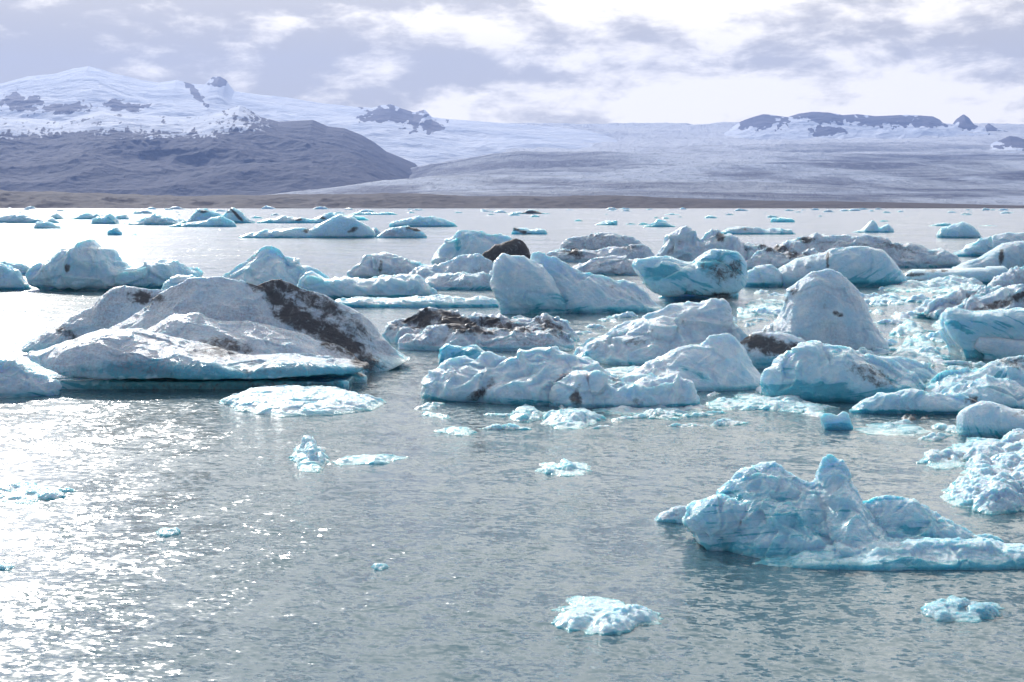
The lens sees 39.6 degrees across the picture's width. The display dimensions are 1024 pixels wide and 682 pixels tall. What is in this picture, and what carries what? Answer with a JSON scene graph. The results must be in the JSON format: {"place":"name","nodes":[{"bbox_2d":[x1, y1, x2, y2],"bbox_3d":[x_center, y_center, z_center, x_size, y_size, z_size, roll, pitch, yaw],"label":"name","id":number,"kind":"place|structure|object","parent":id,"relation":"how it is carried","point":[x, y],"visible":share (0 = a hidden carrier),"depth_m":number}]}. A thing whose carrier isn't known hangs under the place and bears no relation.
{"place":"outdoors","nodes":[
{"label":"outdoors","id":0,"kind":"place"},
{"bbox_2d":[0,105,416,195],"bbox_3d":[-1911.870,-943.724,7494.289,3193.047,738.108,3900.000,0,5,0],"label":"dark mountain","id":1,"kind":"structure","parent":0,"point":[239,150],"depth_m":6774.38},
{"bbox_2d":[0,66,617,165],"bbox_3d":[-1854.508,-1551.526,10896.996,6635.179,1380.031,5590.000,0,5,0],"label":"snow mountain","id":2,"kind":"structure","parent":0,"point":[421,137],"depth_m":10974.87},
{"bbox_2d":[0,208,1023,681],"bbox_3d":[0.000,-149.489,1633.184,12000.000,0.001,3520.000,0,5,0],"label":"water","id":3,"kind":"structure","parent":0,"point":[492,548],"depth_m":26.71},
{"bbox_2d":[0,561,14,570],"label":"ice chunk","id":4,"kind":"object","parent":3,"relation":"on","point":[6,566],"visible":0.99,"depth_m":23.59},
{"bbox_2d":[0,260,31,289],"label":"iceberg","id":5,"kind":"object","parent":3,"relation":"on","point":[11,276],"visible":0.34,"depth_m":101.60},
{"bbox_2d":[0,213,59,222],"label":"iceberg","id":6,"kind":"object","parent":3,"relation":"on","point":[17,218],"visible":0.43,"depth_m":485.53},
{"bbox_2d":[0,359,61,397],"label":"ice floe","id":7,"kind":"object","parent":3,"relation":"on","point":[19,380],"visible":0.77,"depth_m":44.96},
{"bbox_2d":[0,481,75,504],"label":"ice chunk","id":8,"kind":"object","parent":3,"relation":"on","point":[25,493],"visible":0.99,"depth_m":29.47},
{"bbox_2d":[34,221,62,228],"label":"iceberg","id":9,"kind":"object","parent":3,"relation":"on","point":[44,225],"visible":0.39,"depth_m":369.10},
{"bbox_2d":[60,213,102,219],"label":"iceberg","id":10,"kind":"object","parent":3,"relation":"on","point":[86,216],"visible":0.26,"depth_m":614.51},
{"bbox_2d":[91,213,124,223],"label":"iceberg","id":11,"kind":"object","parent":3,"relation":"on","point":[109,218],"visible":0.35,"depth_m":460.95},
{"bbox_2d":[25,239,203,290],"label":"iceberg","id":12,"kind":"object","parent":3,"relation":"on","point":[89,265],"visible":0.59,"depth_m":100.30},
{"bbox_2d":[107,226,136,234],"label":"iceberg","id":13,"kind":"object","parent":3,"relation":"on","point":[115,230],"visible":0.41,"depth_m":288.22},
{"bbox_2d":[155,527,179,536],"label":"ice chunk","id":14,"kind":"object","parent":3,"relation":"on","point":[165,531],"visible":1,"depth_m":26.10},
{"bbox_2d":[128,208,223,224],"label":"iceberg","id":15,"kind":"object","parent":3,"relation":"on","point":[204,214],"visible":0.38,"depth_m":439.38},
{"bbox_2d":[160,275,195,289],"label":"iceberg","id":16,"kind":"object","parent":3,"relation":"on","point":[174,280],"visible":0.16,"depth_m":97.40},
{"bbox_2d":[169,216,236,226],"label":"iceberg","id":17,"kind":"object","parent":3,"relation":"on","point":[220,221],"visible":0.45,"depth_m":401.04},
{"bbox_2d":[16,277,410,388],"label":"iceberg","id":18,"kind":"object","parent":3,"relation":"on","point":[208,333],"visible":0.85,"depth_m":49.51},
{"bbox_2d":[222,207,255,222],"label":"iceberg","id":19,"kind":"object","parent":3,"relation":"on","point":[235,215],"visible":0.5,"depth_m":485.31},
{"bbox_2d":[257,212,335,222],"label":"iceberg","id":20,"kind":"object","parent":3,"relation":"on","point":[289,219],"visible":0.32,"depth_m":485.47},
{"bbox_2d":[219,384,386,416],"bbox_3d":[-6.543,1.782,43.479,4.637,0.498,6.095,-3,6,-31],"label":"ice floe","id":21,"kind":"object","parent":3,"relation":"on","point":[285,400],"visible":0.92,"depth_m":42.12},
{"bbox_2d":[239,214,374,237],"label":"iceberg","id":22,"kind":"object","parent":3,"relation":"on","point":[339,226],"visible":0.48,"depth_m":263.50},
{"bbox_2d":[289,435,330,472],"bbox_3d":[-4.832,2.625,33.902,0.976,0.543,3.691,-1,6,-13],"label":"ice chunk","id":23,"kind":"object","parent":3,"relation":"on","point":[308,455],"visible":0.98,"depth_m":33.28},
{"bbox_2d":[221,246,437,298],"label":"iceberg","id":24,"kind":"object","parent":3,"relation":"on","point":[264,264],"visible":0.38,"depth_m":92.04},
{"bbox_2d":[332,454,406,465],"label":"ice floe","id":25,"kind":"object","parent":3,"relation":"on","point":[378,459],"visible":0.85,"depth_m":33.50},
{"bbox_2d":[349,212,397,214],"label":"iceberg","id":26,"kind":"object","parent":3,"relation":"on","point":[372,213],"visible":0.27,"depth_m":921.93},
{"bbox_2d":[371,563,389,570],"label":"ice chunk","id":27,"kind":"object","parent":3,"relation":"on","point":[379,566],"visible":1,"depth_m":23.61},
{"bbox_2d":[376,226,426,237],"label":"iceberg","id":28,"kind":"object","parent":3,"relation":"on","point":[403,232],"visible":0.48,"depth_m":263.58},
{"bbox_2d":[335,294,498,307],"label":"ice floe","id":29,"kind":"object","parent":3,"relation":"on","point":[440,301],"visible":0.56,"depth_m":84.15},
{"bbox_2d":[347,252,492,289],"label":"iceberg","id":30,"kind":"object","parent":3,"relation":"on","point":[468,272],"visible":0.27,"depth_m":105.74},
{"bbox_2d":[389,216,457,226],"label":"iceberg","id":31,"kind":"object","parent":3,"relation":"on","point":[421,221],"visible":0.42,"depth_m":400.93},
{"bbox_2d":[414,402,444,409],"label":"ice chunk","id":32,"kind":"object","parent":3,"relation":"on","point":[430,406],"visible":0.99,"depth_m":42.18},
{"bbox_2d":[422,411,451,418],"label":"ice chunk","id":33,"kind":"object","parent":3,"relation":"on","point":[431,414],"visible":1,"depth_m":40.64},
{"bbox_2d":[433,426,477,435],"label":"ice floe","id":34,"kind":"object","parent":3,"relation":"on","point":[460,431],"visible":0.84,"depth_m":37.71},
{"bbox_2d":[438,343,485,364],"bbox_3d":[-1.703,0.700,53.847,2.239,1.250,1.301,0,5,0],"label":"ice block","id":35,"kind":"object","parent":3,"relation":"on","point":[448,350],"depth_m":53.39},
{"bbox_2d":[382,307,578,350],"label":"iceberg","id":36,"kind":"object","parent":3,"relation":"on","point":[430,329],"visible":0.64,"depth_m":59.77},
{"bbox_2d":[431,230,530,264],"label":"iceberg","id":37,"kind":"object","parent":3,"relation":"on","point":[492,248],"visible":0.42,"depth_m":138.16},
{"bbox_2d":[478,423,531,429],"bbox_3d":[-0.186,2.323,38.422,1.454,0.222,0.519,0,5,2],"label":"ice chunk","id":38,"kind":"object","parent":3,"relation":"on","point":[508,426],"visible":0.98,"depth_m":38.29},
{"bbox_2d":[508,404,543,422],"bbox_3d":[0.421,2.039,41.208,1.066,0.349,3.487,0,5,0],"label":"ice chunk","id":39,"kind":"object","parent":3,"relation":"on","point":[522,413],"visible":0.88,"depth_m":40.14},
{"bbox_2d":[505,209,549,213],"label":"iceberg","id":40,"kind":"object","parent":3,"relation":"on","point":[530,211],"visible":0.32,"depth_m":1024.36},
{"bbox_2d":[511,227,546,233],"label":"iceberg","id":41,"kind":"object","parent":3,"relation":"on","point":[527,231],"visible":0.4,"depth_m":297.53},
{"bbox_2d":[420,346,700,407],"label":"iceberg","id":42,"kind":"object","parent":3,"relation":"on","point":[554,376],"visible":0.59,"depth_m":43.16},
{"bbox_2d":[535,458,591,476],"bbox_3d":[1.174,2.883,32.468,1.333,0.266,1.739,0,5,0],"label":"ice chunk","id":43,"kind":"object","parent":3,"relation":"on","point":[564,467],"visible":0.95,"depth_m":32.24},
{"bbox_2d":[540,406,606,429],"bbox_3d":[1.732,2.072,40.327,1.916,0.451,4.198,0,5,0],"label":"ice chunk","id":44,"kind":"object","parent":3,"relation":"on","point":[574,418],"visible":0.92,"depth_m":39.36},
{"bbox_2d":[490,251,662,313],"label":"iceberg","id":45,"kind":"object","parent":3,"relation":"on","point":[538,282],"visible":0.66,"depth_m":79.50},
{"bbox_2d":[546,232,653,274],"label":"iceberg","id":46,"kind":"object","parent":3,"relation":"on","point":[602,253],"visible":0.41,"depth_m":151.73},
{"bbox_2d":[595,220,617,224],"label":"iceberg","id":47,"kind":"object","parent":3,"relation":"on","point":[611,222],"visible":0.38,"depth_m":439.65},
{"bbox_2d":[551,595,662,635],"bbox_3d":[1.388,3.963,20.959,1.668,0.253,2.114,0,5,0],"label":"ice floe","id":48,"kind":"object","parent":3,"relation":"on","point":[598,615],"visible":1,"depth_m":20.52},
{"bbox_2d":[604,366,636,375],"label":"ice floe","id":49,"kind":"object","parent":3,"relation":"on","point":[620,371],"visible":0.4,"depth_m":51.33},
{"bbox_2d":[606,311,637,317],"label":"ice chunk","id":50,"kind":"object","parent":3,"relation":"on","point":[626,314],"visible":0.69,"depth_m":76.63},
{"bbox_2d":[609,414,647,418],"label":"ice chunk","id":51,"kind":"object","parent":3,"relation":"on","point":[638,416],"visible":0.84,"depth_m":40.30},
{"bbox_2d":[592,404,706,415],"bbox_3d":[4.059,1.980,42.163,3.452,0.284,3.048,0,5,0],"label":"ice floe","id":52,"kind":"object","parent":3,"relation":"on","point":[630,410],"visible":0.56,"depth_m":41.48},
{"bbox_2d":[644,408,672,419],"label":"ice chunk","id":53,"kind":"object","parent":3,"relation":"on","point":[659,411],"visible":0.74,"depth_m":40.62},
{"bbox_2d":[643,219,676,226],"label":"iceberg","id":54,"kind":"object","parent":3,"relation":"on","point":[660,223],"visible":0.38,"depth_m":400.90},
{"bbox_2d":[573,298,747,365],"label":"iceberg","id":55,"kind":"object","parent":3,"relation":"on","point":[650,336],"visible":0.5,"depth_m":54.59},
{"bbox_2d":[642,410,681,418],"bbox_3d":[4.149,2.119,40.625,1.527,0.233,0.670,2,6,23],"label":"ice chunk","id":56,"kind":"object","parent":3,"relation":"on","point":[664,415],"visible":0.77,"depth_m":40.49},
{"bbox_2d":[667,423,701,426],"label":"ice chunk","id":57,"kind":"object","parent":3,"relation":"on","point":[681,425],"visible":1,"depth_m":38.84},
{"bbox_2d":[632,249,747,298],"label":"iceberg","id":58,"kind":"object","parent":3,"relation":"on","point":[716,273],"visible":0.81,"depth_m":88.75},
{"bbox_2d":[627,333,760,390],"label":"iceberg","id":59,"kind":"object","parent":3,"relation":"on","point":[721,362],"visible":0.58,"depth_m":46.85},
{"bbox_2d":[683,404,707,410],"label":"ice chunk","id":60,"kind":"object","parent":3,"relation":"on","point":[690,407],"visible":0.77,"depth_m":42.12},
{"bbox_2d":[656,225,746,261],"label":"iceberg","id":61,"kind":"object","parent":3,"relation":"on","point":[685,243],"visible":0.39,"depth_m":138.30},
{"bbox_2d":[681,410,726,416],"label":"ice chunk","id":62,"kind":"object","parent":3,"relation":"on","point":[705,413],"visible":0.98,"depth_m":40.79},
{"bbox_2d":[705,397,741,410],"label":"ice floe","id":63,"kind":"object","parent":3,"relation":"on","point":[719,403],"visible":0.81,"depth_m":42.73},
{"bbox_2d":[710,418,747,425],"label":"ice chunk","id":64,"kind":"object","parent":3,"relation":"on","point":[723,422],"visible":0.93,"depth_m":39.09},
{"bbox_2d":[737,307,757,317],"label":"ice chunk","id":65,"kind":"object","parent":3,"relation":"on","point":[742,313],"visible":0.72,"depth_m":78.14},
{"bbox_2d":[721,226,795,233],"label":"iceberg","id":66,"kind":"object","parent":3,"relation":"on","point":[745,230],"visible":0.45,"depth_m":297.72},
{"bbox_2d":[744,307,781,315],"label":"ice chunk","id":67,"kind":"object","parent":3,"relation":"on","point":[765,311],"visible":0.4,"depth_m":78.52},
{"bbox_2d":[745,264,782,286],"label":"iceberg","id":68,"kind":"object","parent":3,"relation":"on","point":[768,275],"visible":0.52,"depth_m":105.05},
{"bbox_2d":[744,298,783,309],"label":"ice floe","id":69,"kind":"object","parent":3,"relation":"on","point":[771,304],"visible":0.66,"depth_m":85.07},
{"bbox_2d":[725,392,837,412],"bbox_3d":[8.282,1.843,43.431,3.465,0.327,4.082,1,6,15],"label":"ice floe","id":70,"kind":"object","parent":3,"relation":"on","point":[781,403],"visible":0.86,"depth_m":42.41},
{"bbox_2d":[770,217,794,221],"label":"iceberg","id":71,"kind":"object","parent":3,"relation":"on","point":[781,219],"visible":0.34,"depth_m":511.96},
{"bbox_2d":[802,407,823,416],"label":"ice chunk","id":72,"kind":"object","parent":3,"relation":"on","point":[809,411],"visible":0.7,"depth_m":41.02},
{"bbox_2d":[740,269,890,368],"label":"iceberg","id":73,"kind":"object","parent":3,"relation":"on","point":[827,306],"visible":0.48,"depth_m":57.97},
{"bbox_2d":[820,411,853,429],"bbox_3d":[8.759,2.270,38.451,0.903,0.774,0.522,0,5,0],"label":"ice block","id":74,"kind":"object","parent":3,"relation":"on","point":[839,421],"depth_m":38.23},
{"bbox_2d":[654,454,1023,570],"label":"iceberg","id":75,"kind":"object","parent":3,"relation":"on","point":[773,513],"visible":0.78,"depth_m":24.77},
{"bbox_2d":[778,246,906,286],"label":"iceberg","id":76,"kind":"object","parent":3,"relation":"on","point":[861,266],"visible":0.53,"depth_m":105.10},
{"bbox_2d":[760,340,937,402],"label":"iceberg","id":77,"kind":"object","parent":3,"relation":"on","point":[814,371],"visible":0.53,"depth_m":43.94},
{"bbox_2d":[744,232,960,268],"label":"iceberg","id":78,"kind":"object","parent":3,"relation":"on","point":[909,255],"visible":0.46,"depth_m":138.41},
{"bbox_2d":[854,220,893,232],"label":"iceberg","id":79,"kind":"object","parent":3,"relation":"on","point":[871,226],"visible":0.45,"depth_m":317.88},
{"bbox_2d":[864,299,886,305],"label":"ice chunk","id":80,"kind":"object","parent":3,"relation":"on","point":[874,302],"visible":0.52,"depth_m":86.33},
{"bbox_2d":[871,347,891,354],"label":"ice chunk","id":81,"kind":"object","parent":3,"relation":"on","point":[878,351],"visible":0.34,"depth_m":57.73},
{"bbox_2d":[869,292,908,302],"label":"ice floe","id":82,"kind":"object","parent":3,"relation":"on","point":[894,296],"visible":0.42,"depth_m":90.33},
{"bbox_2d":[879,299,903,304],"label":"ice chunk","id":83,"kind":"object","parent":3,"relation":"on","point":[891,301],"visible":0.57,"depth_m":87.31},
{"bbox_2d":[853,423,930,435],"bbox_3d":[10.237,2.364,38.314,2.408,0.221,2.002,-5,7,-41],"label":"ice floe","id":84,"kind":"object","parent":3,"relation":"on","point":[893,429],"visible":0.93,"depth_m":38.02},
{"bbox_2d":[885,338,902,345],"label":"ice chunk","id":85,"kind":"object","parent":3,"relation":"on","point":[891,342],"visible":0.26,"depth_m":61.73},
{"bbox_2d":[873,318,920,324],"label":"ice chunk","id":86,"kind":"object","parent":3,"relation":"on","point":[894,321],"visible":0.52,"depth_m":72.59},
{"bbox_2d":[884,419,912,423],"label":"ice chunk","id":87,"kind":"object","parent":3,"relation":"on","point":[904,421],"visible":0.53,"depth_m":39.27},
{"bbox_2d":[890,311,913,318],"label":"ice chunk","id":88,"kind":"object","parent":3,"relation":"on","point":[901,315],"visible":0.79,"depth_m":76.11},
{"bbox_2d":[889,319,924,337],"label":"ice chunk","id":89,"kind":"object","parent":3,"relation":"on","point":[907,328],"visible":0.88,"depth_m":66.59},
{"bbox_2d":[901,413,916,420],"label":"ice chunk","id":90,"kind":"object","parent":3,"relation":"on","point":[910,417],"visible":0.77,"depth_m":40.14},
{"bbox_2d":[892,310,929,318],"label":"ice chunk","id":91,"kind":"object","parent":3,"relation":"on","point":[912,314],"visible":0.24,"depth_m":76.62},
{"bbox_2d":[902,294,929,302],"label":"ice chunk","id":92,"kind":"object","parent":3,"relation":"on","point":[921,298],"visible":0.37,"depth_m":88.92},
{"bbox_2d":[887,347,949,366],"bbox_3d":[16.059,0.584,56.354,2.580,0.460,7.696,2,6,23],"label":"ice floe","id":93,"kind":"object","parent":3,"relation":"on","point":[910,353],"visible":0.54,"depth_m":55.84},
{"bbox_2d":[902,333,935,347],"bbox_3d":[17.777,0.010,61.993,1.467,0.557,6.330,2,6,19],"label":"ice chunk","id":94,"kind":"object","parent":3,"relation":"on","point":[918,340],"visible":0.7,"depth_m":61.01},
{"bbox_2d":[878,274,986,292],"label":"ice floe","id":95,"kind":"object","parent":3,"relation":"on","point":[949,283],"visible":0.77,"depth_m":102.71},
{"bbox_2d":[915,346,951,356],"bbox_3d":[16.903,0.460,57.406,0.994,0.475,2.254,-4,7,-37],"label":"ice chunk","id":96,"kind":"object","parent":3,"relation":"on","point":[929,349],"visible":0.48,"depth_m":57.35},
{"bbox_2d":[918,432,952,441],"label":"ice chunk","id":97,"kind":"object","parent":3,"relation":"on","point":[933,436],"visible":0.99,"depth_m":36.63},
{"bbox_2d":[926,331,944,341],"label":"ice chunk","id":98,"kind":"object","parent":3,"relation":"on","point":[935,336],"visible":0.29,"depth_m":63.42},
{"bbox_2d":[924,355,947,364],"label":"ice chunk","id":99,"kind":"object","parent":3,"relation":"on","point":[937,360],"visible":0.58,"depth_m":54.43},
{"bbox_2d":[849,355,1023,414],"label":"iceberg","id":100,"kind":"object","parent":3,"relation":"on","point":[955,391],"visible":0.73,"depth_m":42.31},
{"bbox_2d":[916,448,966,469],"bbox_3d":[10.255,2.738,33.599,1.221,0.366,2.453,3,6,27],"label":"ice floe","id":101,"kind":"object","parent":3,"relation":"on","point":[946,459],"visible":0.91,"depth_m":33.27},
{"bbox_2d":[931,423,956,433],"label":"ice chunk","id":102,"kind":"object","parent":3,"relation":"on","point":[947,428],"visible":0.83,"depth_m":38.25},
{"bbox_2d":[904,266,1007,283],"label":"iceberg","id":103,"kind":"object","parent":3,"relation":"on","point":[986,274],"visible":0.36,"depth_m":108.62},
{"bbox_2d":[941,360,970,364],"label":"ice chunk","id":104,"kind":"object","parent":3,"relation":"on","point":[959,362],"visible":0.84,"depth_m":54.02},
{"bbox_2d":[936,222,981,237],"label":"iceberg","id":105,"kind":"object","parent":3,"relation":"on","point":[962,230],"visible":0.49,"depth_m":263.57},
{"bbox_2d":[950,476,968,485],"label":"ice floe","id":106,"kind":"object","parent":3,"relation":"on","point":[959,479],"visible":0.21,"depth_m":30.57},
{"bbox_2d":[920,596,1004,622],"bbox_3d":[6.670,3.957,21.141,1.164,0.234,1.400,4,7,34],"label":"ice floe","id":107,"kind":"object","parent":3,"relation":"on","point":[952,608],"visible":1,"depth_m":20.91},
{"bbox_2d":[915,266,1023,319],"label":"iceberg","id":108,"kind":"object","parent":3,"relation":"on","point":[1004,290],"visible":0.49,"depth_m":75.17},
{"bbox_2d":[953,236,992,256],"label":"iceberg","id":109,"kind":"object","parent":3,"relation":"on","point":[981,246],"visible":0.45,"depth_m":167.99},
{"bbox_2d":[939,307,1023,358],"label":"iceberg","id":110,"kind":"object","parent":3,"relation":"on","point":[961,331],"visible":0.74,"depth_m":56.06},
{"bbox_2d":[939,470,1023,514],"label":"ice floe","id":111,"kind":"object","parent":3,"relation":"on","point":[999,493],"visible":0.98,"depth_m":28.57},
{"bbox_2d":[948,428,1023,461],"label":"ice floe","id":112,"kind":"object","parent":3,"relation":"on","point":[1009,441],"visible":0.73,"depth_m":34.81},
{"bbox_2d":[951,232,1023,269],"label":"iceberg","id":113,"kind":"object","parent":3,"relation":"on","point":[1007,251],"visible":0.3,"depth_m":126.69},
{"bbox_2d":[955,401,1023,437],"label":"iceberg","id":114,"kind":"object","parent":3,"relation":"on","point":[986,419],"visible":0.61,"depth_m":37.02},
{"bbox_2d":[960,449,1023,476],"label":"ice floe","id":115,"kind":"object","parent":3,"relation":"on","point":[985,464],"visible":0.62,"depth_m":32.12},
{"bbox_2d":[974,337,1023,359],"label":"iceberg","id":116,"kind":"object","parent":3,"relation":"on","point":[991,348],"visible":0.52,"depth_m":55.59},
{"bbox_2d":[0,190,1023,207],"bbox_3d":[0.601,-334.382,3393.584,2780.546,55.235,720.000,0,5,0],"label":"shore moraine","id":117,"kind":"structure","parent":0,"point":[35,199],"depth_m":3229.54},
{"bbox_2d":[0,0,1023,124],"label":"sky","id":118,"kind":"structure","parent":0,"point":[694,62]},
{"bbox_2d":[269,122,1023,204],"bbox_3d":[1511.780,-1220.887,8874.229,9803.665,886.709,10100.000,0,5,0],"label":"glacier","id":119,"kind":"object","parent":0,"point":[688,160],"visible":0.63,"depth_m":6671.08},
{"bbox_2d":[724,112,1007,139],"bbox_3d":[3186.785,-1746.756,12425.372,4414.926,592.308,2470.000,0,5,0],"label":"rock peaks","id":120,"kind":"object","parent":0,"point":[800,126],"visible":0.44,"depth_m":12233.04},
{"bbox_2d":[989,136,1023,152],"bbox_3d":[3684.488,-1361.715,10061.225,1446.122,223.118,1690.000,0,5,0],"label":"rock outcrop","id":121,"kind":"object","parent":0,"point":[1012,143],"visible":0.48,"depth_m":10077.85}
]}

